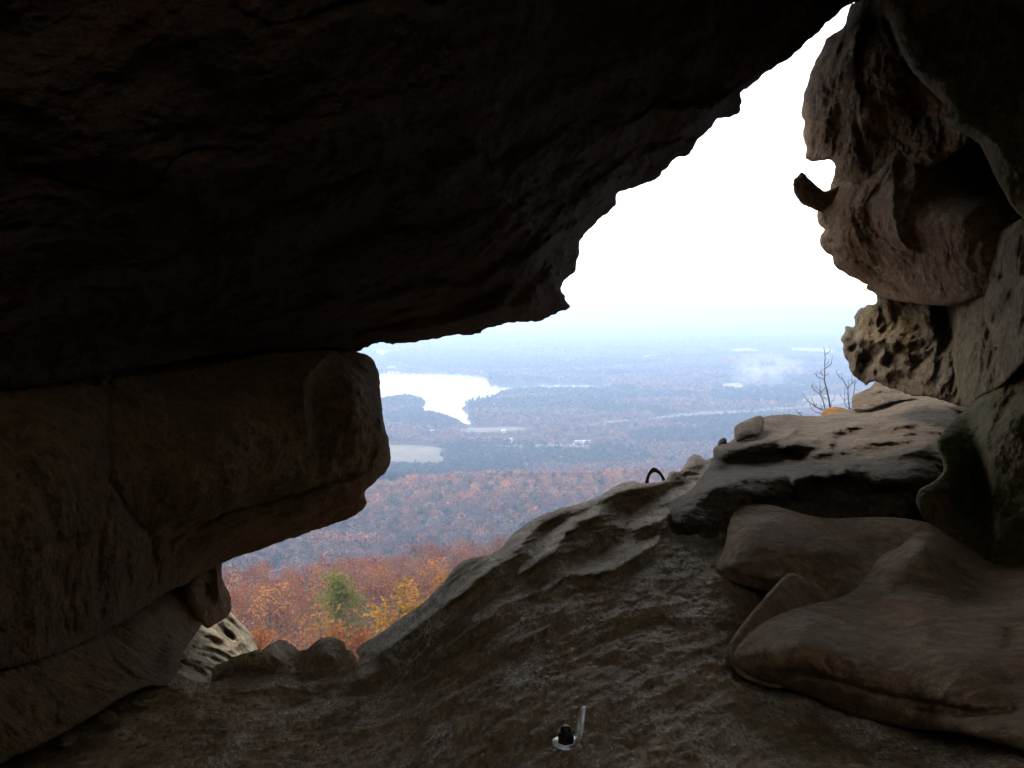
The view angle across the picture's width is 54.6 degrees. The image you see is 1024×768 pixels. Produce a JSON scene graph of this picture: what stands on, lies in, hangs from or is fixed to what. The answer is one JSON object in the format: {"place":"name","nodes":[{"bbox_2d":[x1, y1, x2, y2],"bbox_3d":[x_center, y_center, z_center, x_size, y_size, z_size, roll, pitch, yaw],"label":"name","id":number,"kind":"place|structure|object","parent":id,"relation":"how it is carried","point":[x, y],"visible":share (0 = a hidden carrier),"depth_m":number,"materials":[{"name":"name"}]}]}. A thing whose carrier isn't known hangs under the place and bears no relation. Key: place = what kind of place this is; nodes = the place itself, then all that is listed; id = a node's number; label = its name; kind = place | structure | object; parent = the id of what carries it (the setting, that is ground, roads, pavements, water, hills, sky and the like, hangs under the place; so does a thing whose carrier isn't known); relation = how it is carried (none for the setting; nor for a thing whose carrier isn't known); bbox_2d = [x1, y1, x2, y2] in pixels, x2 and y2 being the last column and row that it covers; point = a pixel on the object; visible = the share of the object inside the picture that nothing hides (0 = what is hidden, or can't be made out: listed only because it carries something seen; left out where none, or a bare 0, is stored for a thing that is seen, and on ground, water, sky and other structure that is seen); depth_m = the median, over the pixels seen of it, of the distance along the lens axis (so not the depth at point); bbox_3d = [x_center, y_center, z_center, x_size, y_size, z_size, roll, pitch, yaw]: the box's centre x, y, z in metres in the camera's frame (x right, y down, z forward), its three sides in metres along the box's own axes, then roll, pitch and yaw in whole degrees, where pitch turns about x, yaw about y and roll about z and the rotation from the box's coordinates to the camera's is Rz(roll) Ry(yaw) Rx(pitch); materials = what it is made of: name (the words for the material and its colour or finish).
{"place":"outdoors","nodes":[
{"label":"outdoors","id":0,"kind":"place"},
{"bbox_2d":[0,347,390,668],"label":"rock wall","id":1,"kind":"structure","parent":0,"point":[126,494],"depth_m":1.96,"materials":[{"name":"stone"}]},
{"bbox_2d":[0,0,859,389],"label":"rock overhang","id":2,"kind":"object","parent":1,"relation":"on","point":[182,180],"visible":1,"depth_m":1.76,"materials":[{"name":"stone"}]},
{"bbox_2d":[389,445,443,461],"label":"field","id":3,"kind":"structure","parent":0,"point":[411,453],"depth_m":1759.35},
{"bbox_2d":[457,427,531,431],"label":"field","id":4,"kind":"structure","parent":0,"point":[493,430],"depth_m":2086.02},
{"bbox_2d":[379,372,610,424],"bbox_3d":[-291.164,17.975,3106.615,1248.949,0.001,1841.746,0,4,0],"label":"lake water","id":5,"kind":"structure","parent":0,"point":[449,393],"depth_m":3232.63,"materials":[{"name":"grey liquid"}]},
{"bbox_2d":[459,427,532,429],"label":"road","id":6,"kind":"structure","parent":0,"point":[489,428],"depth_m":2116.17,"materials":[{"name":"grey asphalt"}]},
{"bbox_2d":[0,454,1023,767],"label":"rock floor","id":7,"kind":"structure","parent":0,"point":[620,612],"depth_m":1.63,"materials":[{"name":"stone"}]},
{"bbox_2d":[55,731,76,747],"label":"pebble","id":8,"kind":"object","parent":7,"relation":"on","point":[66,739],"visible":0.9,"depth_m":1.41,"materials":[{"name":"stone"}]},
{"bbox_2d":[92,709,118,724],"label":"pebble","id":9,"kind":"object","parent":7,"relation":"on","point":[106,717],"visible":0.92,"depth_m":1.52,"materials":[{"name":"stone"}]},
{"bbox_2d":[132,699,144,706],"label":"pebble","id":10,"kind":"object","parent":7,"relation":"on","point":[139,702],"visible":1,"depth_m":1.61,"materials":[{"name":"stone"}]},
{"bbox_2d":[177,612,257,682],"bbox_3d":[-0.757,0.721,2.554,0.207,0.230,1.040,-1,5,-13],"label":"pale rock","id":11,"kind":"object","parent":7,"relation":"on","point":[206,651],"visible":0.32,"depth_m":2.58,"materials":[{"name":"stone"}]},
{"bbox_2d":[211,637,358,681],"bbox_3d":[-0.460,0.571,2.022,0.286,0.127,0.251,-1,5,-12],"label":"boulder","id":12,"kind":"object","parent":7,"relation":"on","point":[329,656],"visible":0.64,"depth_m":1.94,"materials":[{"name":"stone"}]},
{"bbox_2d":[552,706,585,750],"bbox_3d":[0.077,0.469,1.355,0.046,0.060,0.040,0,4,0],"label":"bolt hanger","id":13,"kind":"object","parent":7,"relation":"attached to","point":[565,739],"visible":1,"depth_m":1.34,"materials":[{"name":"metal"}]},
{"bbox_2d":[645,467,664,482],"bbox_3d":[0.408,0.285,2.771,0.065,0.093,0.098,0,4,0],"label":"bolt hanger","id":14,"kind":"object","parent":7,"relation":"attached to","point":[653,470],"visible":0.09,"depth_m":2.80,"materials":[{"name":"metal"}]},
{"bbox_2d":[727,573,836,687],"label":"wedge slab","id":15,"kind":"structure","parent":7,"relation":"on","point":[789,591],"depth_m":1.74,"materials":[{"name":"stone"}]},
{"bbox_2d":[666,399,962,538],"bbox_3d":[1.156,0.308,3.214,0.848,0.411,2.387,2,5,27],"label":"rock shelf","id":16,"kind":"object","parent":7,"relation":"on","point":[885,460],"visible":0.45,"depth_m":2.67,"materials":[{"name":"stone"}]},
{"bbox_2d":[734,416,763,440],"bbox_3d":[0.775,0.142,3.228,0.086,0.048,0.348,2,5,21],"label":"perched stone","id":17,"kind":"object","parent":16,"relation":"on","point":[749,428],"visible":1,"depth_m":3.17,"materials":[{"name":"stone"}]},
{"bbox_2d":[802,349,835,413],"bbox_3d":[1.391,-0.018,4.490,0.244,0.313,0.145,-2,5,-25],"label":"bare shrub","id":18,"kind":"object","parent":16,"relation":"on","point":[820,391],"visible":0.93,"depth_m":4.50,"materials":[{"name":"grey plant"}]},
{"bbox_2d":[821,407,847,415],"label":"orange stone","id":19,"kind":"object","parent":16,"relation":"on","point":[828,411],"visible":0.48,"depth_m":4.08,"materials":[{"name":"stone"}]},
{"bbox_2d":[836,371,855,408],"bbox_3d":[1.553,0.037,4.632,0.119,0.203,0.059,-2,5,-20],"label":"bare shrub","id":20,"kind":"object","parent":16,"relation":"on","point":[847,392],"visible":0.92,"depth_m":4.65,"materials":[{"name":"grey plant"}]},
{"bbox_2d":[841,285,965,406],"bbox_3d":[1.455,-0.208,3.237,0.428,0.513,1.357,0,4,0],"label":"pitted rock","id":21,"kind":"object","parent":16,"relation":"on","point":[905,347],"visible":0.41,"depth_m":3.33,"materials":[{"name":"stone"}]},
{"bbox_2d":[817,138,1021,305],"bbox_3d":[1.394,-0.577,3.154,0.557,0.654,1.251,0,4,0],"label":"cheek rock","id":22,"kind":"object","parent":21,"relation":"on","point":[894,229],"visible":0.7,"depth_m":3.00,"materials":[{"name":"stone"}]},
{"bbox_2d":[793,172,838,211],"bbox_3d":[1.106,-0.691,3.593,0.173,0.151,0.070,1,5,18],"label":"nose rock","id":23,"kind":"object","parent":22,"relation":"attached to","point":[808,192],"visible":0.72,"depth_m":3.58,"materials":[{"name":"stone"}]},
{"bbox_2d":[801,0,970,183],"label":"profile rock","id":24,"kind":"object","parent":22,"relation":"on","point":[871,101],"visible":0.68,"depth_m":3.34,"materials":[{"name":"stone"}]},
{"bbox_2d":[852,382,966,410],"bbox_3d":[1.551,0.056,3.902,0.409,0.093,1.077,1,5,12],"label":"layered rock","id":25,"kind":"object","parent":16,"relation":"on","point":[875,394],"visible":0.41,"depth_m":3.99,"materials":[{"name":"stone"}]},
{"bbox_2d":[716,504,946,597],"bbox_3d":[0.714,0.382,2.165,0.493,0.167,0.670,2,5,19],"label":"smooth boulder","id":26,"kind":"object","parent":7,"relation":"on","point":[767,548],"visible":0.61,"depth_m":2.06,"materials":[{"name":"stone"}]},
{"bbox_2d":[732,532,1023,751],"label":"boulder","id":27,"kind":"object","parent":7,"relation":"on","point":[922,631],"visible":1,"depth_m":1.50,"materials":[{"name":"stone"}]},
{"bbox_2d":[916,364,1023,564],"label":"mossy pillar","id":28,"kind":"structure","parent":7,"relation":"on","point":[971,496],"depth_m":2.32,"materials":[{"name":"stone"}]},
{"bbox_2d":[884,0,1023,218],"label":"mossy rock","id":29,"kind":"object","parent":28,"relation":"on","point":[964,60],"visible":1,"depth_m":2.46,"materials":[{"name":"stone"}]},
{"bbox_2d":[952,218,1023,406],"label":"grey pillar","id":30,"kind":"structure","parent":28,"relation":"on","point":[988,346],"depth_m":2.55,"materials":[{"name":"stone"}]},
{"bbox_2d":[222,313,855,657],"bbox_3d":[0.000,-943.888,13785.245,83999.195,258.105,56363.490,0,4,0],"label":"ground","id":31,"kind":"structure","parent":0,"point":[767,323],"depth_m":11309.52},
{"bbox_2d":[224,570,244,615],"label":"autumn tree","id":32,"kind":"object","parent":31,"relation":"on","point":[233,587],"visible":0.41,"depth_m":208.39,"materials":[{"name":"brown plant"}]},
{"bbox_2d":[225,563,252,601],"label":"autumn tree","id":33,"kind":"object","parent":31,"relation":"on","point":[232,567],"visible":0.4,"depth_m":233.46,"materials":[{"name":"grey plant"}]},
{"bbox_2d":[230,586,251,619],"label":"autumn tree","id":34,"kind":"object","parent":31,"relation":"on","point":[237,600],"visible":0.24,"depth_m":152.97,"materials":[{"name":"brown plant"}]},
{"bbox_2d":[231,565,258,596],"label":"autumn tree","id":35,"kind":"object","parent":31,"relation":"on","point":[241,574],"visible":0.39,"depth_m":222.31,"materials":[{"name":"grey plant"}]},
{"bbox_2d":[230,581,267,630],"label":"autumn tree","id":36,"kind":"object","parent":31,"relation":"on","point":[247,590],"visible":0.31,"depth_m":173.23,"materials":[{"name":"brown plant"}]},
{"bbox_2d":[233,605,267,628],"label":"autumn tree","id":37,"kind":"object","parent":31,"relation":"on","point":[246,615],"visible":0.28,"depth_m":140.60,"materials":[{"name":"brown plant"}]},
{"bbox_2d":[235,579,275,624],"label":"autumn tree","id":38,"kind":"object","parent":31,"relation":"on","point":[252,594],"visible":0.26,"depth_m":188.96,"materials":[{"name":"brown plant"}]},
{"bbox_2d":[237,559,274,594],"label":"autumn tree","id":39,"kind":"object","parent":31,"relation":"on","point":[254,576],"visible":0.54,"depth_m":217.38,"materials":[{"name":"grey plant"}]},
{"bbox_2d":[239,589,286,630],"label":"autumn tree","id":40,"kind":"object","parent":31,"relation":"on","point":[264,611],"visible":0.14,"depth_m":146.66,"materials":[{"name":"brown plant"}]},
{"bbox_2d":[249,558,276,590],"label":"autumn tree","id":41,"kind":"object","parent":31,"relation":"on","point":[266,571],"visible":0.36,"depth_m":247.87,"materials":[{"name":"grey plant"}]},
{"bbox_2d":[250,626,277,649],"bbox_3d":[-6.978,10.672,27.082,2.286,8.450,2.035,0,4,0],"label":"autumn tree","id":42,"kind":"object","parent":31,"relation":"on","point":[257,636],"visible":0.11,"depth_m":26.76,"materials":[{"name":"orange plant"}]},
{"bbox_2d":[249,560,278,586],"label":"autumn tree","id":43,"kind":"object","parent":31,"relation":"on","point":[264,564],"visible":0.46,"depth_m":240.97,"materials":[{"name":"grey plant"}]},
{"bbox_2d":[245,573,290,623],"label":"autumn tree","id":44,"kind":"object","parent":31,"relation":"on","point":[277,587],"visible":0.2,"depth_m":178.45,"materials":[{"name":"brown plant"}]},
{"bbox_2d":[237,574,299,643],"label":"autumn tree","id":45,"kind":"object","parent":31,"relation":"on","point":[267,600],"visible":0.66,"depth_m":131.45,"materials":[{"name":"orange plant"}]},
{"bbox_2d":[243,576,295,638],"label":"autumn tree","id":46,"kind":"object","parent":31,"relation":"on","point":[281,617],"visible":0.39,"depth_m":136.41,"materials":[{"name":"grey plant"}]},
{"bbox_2d":[244,597,312,642],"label":"autumn tree","id":47,"kind":"object","parent":31,"relation":"on","point":[276,619],"visible":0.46,"depth_m":103.28,"materials":[{"name":"brown plant"}]},
{"bbox_2d":[254,618,302,649],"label":"autumn tree","id":48,"kind":"object","parent":31,"relation":"on","point":[279,636],"visible":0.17,"depth_m":91.39,"materials":[{"name":"brown plant"}]},
{"bbox_2d":[255,600,308,646],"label":"autumn tree","id":49,"kind":"object","parent":31,"relation":"on","point":[289,623],"visible":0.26,"depth_m":109.49,"materials":[{"name":"brown plant"}]},
{"bbox_2d":[273,565,306,606],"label":"autumn tree","id":50,"kind":"object","parent":31,"relation":"on","point":[290,576],"visible":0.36,"depth_m":208.60,"materials":[{"name":"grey plant"}]},
{"bbox_2d":[262,570,319,640],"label":"autumn tree","id":51,"kind":"object","parent":31,"relation":"on","point":[287,593],"visible":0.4,"depth_m":141.24,"materials":[{"name":"brown plant"}]},
{"bbox_2d":[262,601,319,648],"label":"autumn tree","id":52,"kind":"object","parent":31,"relation":"on","point":[297,610],"visible":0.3,"depth_m":120.96,"materials":[{"name":"brown plant"}]},
{"bbox_2d":[281,585,322,644],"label":"autumn tree","id":53,"kind":"object","parent":31,"relation":"on","point":[300,593],"visible":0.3,"depth_m":145.99,"materials":[{"name":"brown plant"}]},
{"bbox_2d":[288,571,316,624],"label":"autumn tree","id":54,"kind":"object","parent":31,"relation":"on","point":[297,582],"visible":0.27,"depth_m":183.64,"materials":[{"name":"brown plant"}]},
{"bbox_2d":[281,570,324,621],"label":"autumn tree","id":55,"kind":"object","parent":31,"relation":"on","point":[305,580],"visible":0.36,"depth_m":178.10,"materials":[{"name":"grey plant"}]},
{"bbox_2d":[300,562,324,593],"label":"autumn tree","id":56,"kind":"object","parent":31,"relation":"on","point":[314,574],"visible":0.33,"depth_m":224.03,"materials":[{"name":"brown plant"}]},
{"bbox_2d":[287,586,339,644],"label":"autumn tree","id":57,"kind":"object","parent":31,"relation":"on","point":[315,607],"visible":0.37,"depth_m":132.43,"materials":[{"name":"brown plant"}]},
{"bbox_2d":[284,599,343,648],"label":"autumn tree","id":58,"kind":"object","parent":31,"relation":"on","point":[327,621],"visible":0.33,"depth_m":80.53,"materials":[{"name":"orange plant"}]},
{"bbox_2d":[282,610,346,648],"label":"autumn tree","id":59,"kind":"object","parent":31,"relation":"on","point":[317,625],"visible":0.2,"depth_m":86.53,"materials":[{"name":"brown plant"}]},
{"bbox_2d":[300,562,328,619],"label":"autumn tree","id":60,"kind":"object","parent":31,"relation":"on","point":[316,571],"visible":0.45,"depth_m":213.95,"materials":[{"name":"brown plant"}]},
{"bbox_2d":[288,626,342,649],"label":"autumn tree","id":61,"kind":"object","parent":31,"relation":"on","point":[311,639],"visible":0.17,"depth_m":75.44,"materials":[{"name":"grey plant"}]},
{"bbox_2d":[298,576,334,629],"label":"autumn tree","id":62,"kind":"object","parent":31,"relation":"on","point":[311,590],"visible":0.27,"depth_m":156.55,"materials":[{"name":"brown plant"}]},
{"bbox_2d":[314,553,336,588],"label":"autumn tree","id":63,"kind":"object","parent":31,"relation":"on","point":[322,564],"visible":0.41,"depth_m":273.06,"materials":[{"name":"brown plant"}]},
{"bbox_2d":[313,618,353,640],"bbox_3d":[-6.984,13.407,38.447,2.763,8.724,2.893,0,4,0],"label":"autumn tree","id":64,"kind":"object","parent":31,"relation":"on","point":[332,634],"visible":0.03,"depth_m":38.29,"materials":[{"name":"orange plant"}]},
{"bbox_2d":[295,569,381,649],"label":"autumn tree","id":65,"kind":"object","parent":31,"relation":"on","point":[340,594],"visible":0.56,"depth_m":95.03,"materials":[{"name":"green plant"}]},
{"bbox_2d":[319,554,357,583],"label":"autumn tree","id":66,"kind":"object","parent":31,"relation":"on","point":[337,565],"visible":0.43,"depth_m":217.93,"materials":[{"name":"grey plant"}]},
{"bbox_2d":[295,572,383,636],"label":"autumn tree","id":67,"kind":"object","parent":31,"relation":"on","point":[326,593],"visible":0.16,"depth_m":137.60,"materials":[{"name":"brown plant"}]},
{"bbox_2d":[323,558,366,589],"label":"autumn tree","id":68,"kind":"object","parent":31,"relation":"on","point":[342,568],"visible":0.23,"depth_m":201.04,"materials":[{"name":"brown plant"}]},
{"bbox_2d":[335,555,360,590],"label":"autumn tree","id":69,"kind":"object","parent":31,"relation":"on","point":[351,567],"visible":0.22,"depth_m":226.32,"materials":[{"name":"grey plant"}]},
{"bbox_2d":[305,598,391,651],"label":"autumn tree","id":70,"kind":"object","parent":31,"relation":"on","point":[366,617],"visible":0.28,"depth_m":77.53,"materials":[{"name":"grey plant"}]},
{"bbox_2d":[338,618,375,660],"bbox_3d":[-5.647,12.957,36.712,2.862,8.508,2.676,-2,5,-24],"label":"autumn tree","id":71,"kind":"object","parent":31,"relation":"on","point":[354,646],"visible":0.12,"depth_m":36.38,"materials":[{"name":"orange plant"}]},
{"bbox_2d":[344,553,379,603],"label":"autumn tree","id":72,"kind":"object","parent":31,"relation":"on","point":[369,565],"visible":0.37,"depth_m":206.67,"materials":[{"name":"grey plant"}]},
{"bbox_2d":[340,563,383,610],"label":"autumn tree","id":73,"kind":"object","parent":31,"relation":"on","point":[363,573],"visible":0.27,"depth_m":180.08,"materials":[{"name":"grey plant"}]},
{"bbox_2d":[351,577,391,635],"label":"autumn tree","id":74,"kind":"object","parent":31,"relation":"on","point":[375,592],"visible":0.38,"depth_m":132.34,"materials":[{"name":"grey plant"}]},
{"bbox_2d":[350,569,393,629],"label":"autumn tree","id":75,"kind":"object","parent":31,"relation":"on","point":[367,586],"visible":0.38,"depth_m":149.89,"materials":[{"name":"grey plant"}]},
{"bbox_2d":[348,597,403,642],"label":"autumn tree","id":76,"kind":"object","parent":31,"relation":"on","point":[373,617],"visible":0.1,"depth_m":90.73,"materials":[{"name":"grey plant"}]},
{"bbox_2d":[360,560,397,607],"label":"autumn tree","id":77,"kind":"object","parent":31,"relation":"on","point":[381,575],"visible":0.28,"depth_m":189.79,"materials":[{"name":"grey plant"}]},
{"bbox_2d":[355,556,406,616],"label":"autumn tree","id":78,"kind":"object","parent":31,"relation":"on","point":[380,574],"visible":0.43,"depth_m":156.15,"materials":[{"name":"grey plant"}]},
{"bbox_2d":[353,576,429,637],"bbox_3d":[-3.003,10.788,30.436,5.098,9.707,4.529,2,5,20],"label":"autumn tree","id":79,"kind":"object","parent":31,"relation":"on","point":[397,614],"visible":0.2,"depth_m":30.36,"materials":[{"name":"yellow plant"}]},
{"bbox_2d":[369,570,419,624],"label":"autumn tree","id":80,"kind":"object","parent":31,"relation":"on","point":[394,593],"visible":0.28,"depth_m":128.44,"materials":[{"name":"grey plant"}]},
{"bbox_2d":[374,578,438,610],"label":"autumn tree","id":81,"kind":"object","parent":31,"relation":"on","point":[427,588],"visible":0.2,"depth_m":123.17,"materials":[{"name":"brown plant"}]},
{"bbox_2d":[393,539,427,580],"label":"autumn tree","id":82,"kind":"object","parent":31,"relation":"on","point":[410,548],"visible":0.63,"depth_m":243.70,"materials":[{"name":"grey plant"}]},
{"bbox_2d":[396,556,424,593],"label":"autumn tree","id":83,"kind":"object","parent":31,"relation":"on","point":[406,564],"visible":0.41,"depth_m":212.98,"materials":[{"name":"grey plant"}]},
{"bbox_2d":[397,569,440,602],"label":"autumn tree","id":84,"kind":"object","parent":31,"relation":"on","point":[421,587],"visible":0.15,"depth_m":134.13,"materials":[{"name":"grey plant"}]},
{"bbox_2d":[397,554,447,602],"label":"autumn tree","id":85,"kind":"object","parent":31,"relation":"on","point":[426,576],"visible":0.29,"depth_m":140.33,"materials":[{"name":"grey plant"}]},
{"bbox_2d":[415,540,440,569],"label":"autumn tree","id":86,"kind":"object","parent":31,"relation":"on","point":[431,548],"visible":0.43,"depth_m":251.37,"materials":[{"name":"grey plant"}]},
{"bbox_2d":[411,555,446,593],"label":"autumn tree","id":87,"kind":"object","parent":31,"relation":"on","point":[431,562],"visible":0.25,"depth_m":191.22,"materials":[{"name":"orange plant"}]},
{"bbox_2d":[410,556,456,597],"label":"autumn tree","id":88,"kind":"object","parent":31,"relation":"on","point":[431,574],"visible":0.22,"depth_m":151.01,"materials":[{"name":"brown plant"}]},
{"bbox_2d":[426,572,448,594],"bbox_3d":[-2.208,11.545,34.905,2.879,10.224,3.765,-2,5,-21],"label":"autumn tree","id":89,"kind":"object","parent":31,"relation":"on","point":[441,579],"visible":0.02,"depth_m":34.44,"materials":[{"name":"orange plant"}]},
{"bbox_2d":[418,540,457,575],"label":"autumn tree","id":90,"kind":"object","parent":31,"relation":"on","point":[442,552],"visible":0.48,"depth_m":210.90,"materials":[{"name":"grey plant"}]},
{"bbox_2d":[425,551,474,573],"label":"autumn tree","id":91,"kind":"object","parent":31,"relation":"on","point":[452,559],"visible":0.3,"depth_m":196.78,"materials":[{"name":"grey plant"}]},
{"bbox_2d":[445,536,473,564],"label":"autumn tree","id":92,"kind":"object","parent":31,"relation":"on","point":[458,547],"visible":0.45,"depth_m":261.82,"materials":[{"name":"grey plant"}]},
{"bbox_2d":[463,538,482,558],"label":"autumn tree","id":93,"kind":"object","parent":31,"relation":"on","point":[469,548],"visible":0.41,"depth_m":247.99,"materials":[{"name":"grey plant"}]},
{"bbox_2d":[482,536,506,553],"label":"autumn tree","id":94,"kind":"object","parent":31,"relation":"on","point":[496,544],"visible":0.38,"depth_m":244.00,"materials":[{"name":"grey plant"}]},
{"bbox_2d":[222,331,873,609],"bbox_3d":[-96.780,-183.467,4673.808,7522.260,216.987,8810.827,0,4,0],"label":"distant forest","id":95,"kind":"object","parent":31,"relation":"on","point":[619,361],"visible":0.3,"depth_m":2192.02,"materials":[{"name":"plant"}]},
{"bbox_2d":[591,404,815,424],"bbox_3d":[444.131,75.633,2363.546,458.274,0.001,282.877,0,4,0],"label":"road","id":96,"kind":"structure","parent":0,"point":[690,414],"depth_m":2390.80,"materials":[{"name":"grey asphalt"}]},
{"bbox_2d":[558,2,876,312],"label":"sky","id":97,"kind":"structure","parent":0,"point":[724,228],"materials":[{"name":"white"}]},
{"bbox_2d":[792,348,833,352],"bbox_3d":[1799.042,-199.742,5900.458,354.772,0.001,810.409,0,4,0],"label":"field","id":98,"kind":"structure","parent":0,"point":[814,349],"depth_m":6026.96,"materials":[{"name":"white"}]},
{"bbox_2d":[801,395,849,404],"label":"field","id":99,"kind":"structure","parent":0,"point":[817,399],"depth_m":2782.29,"materials":[{"name":"white"}]},
{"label":"cave terrain","id":100,"kind":"structure","parent":0,"visible":0},
{"bbox_2d":[0,586,202,763],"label":"rock slab","id":101,"kind":"object","parent":100,"relation":"on","point":[43,700],"visible":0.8,"depth_m":1.54,"materials":[{"name":"stone"}]},
{"bbox_2d":[181,564,230,627],"bbox_3d":[-0.772,0.536,2.502,0.086,0.165,0.282,0,4,0],"label":"rock block","id":102,"kind":"object","parent":101,"relation":"on","point":[206,595],"visible":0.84,"depth_m":2.46,"materials":[{"name":"stone"}]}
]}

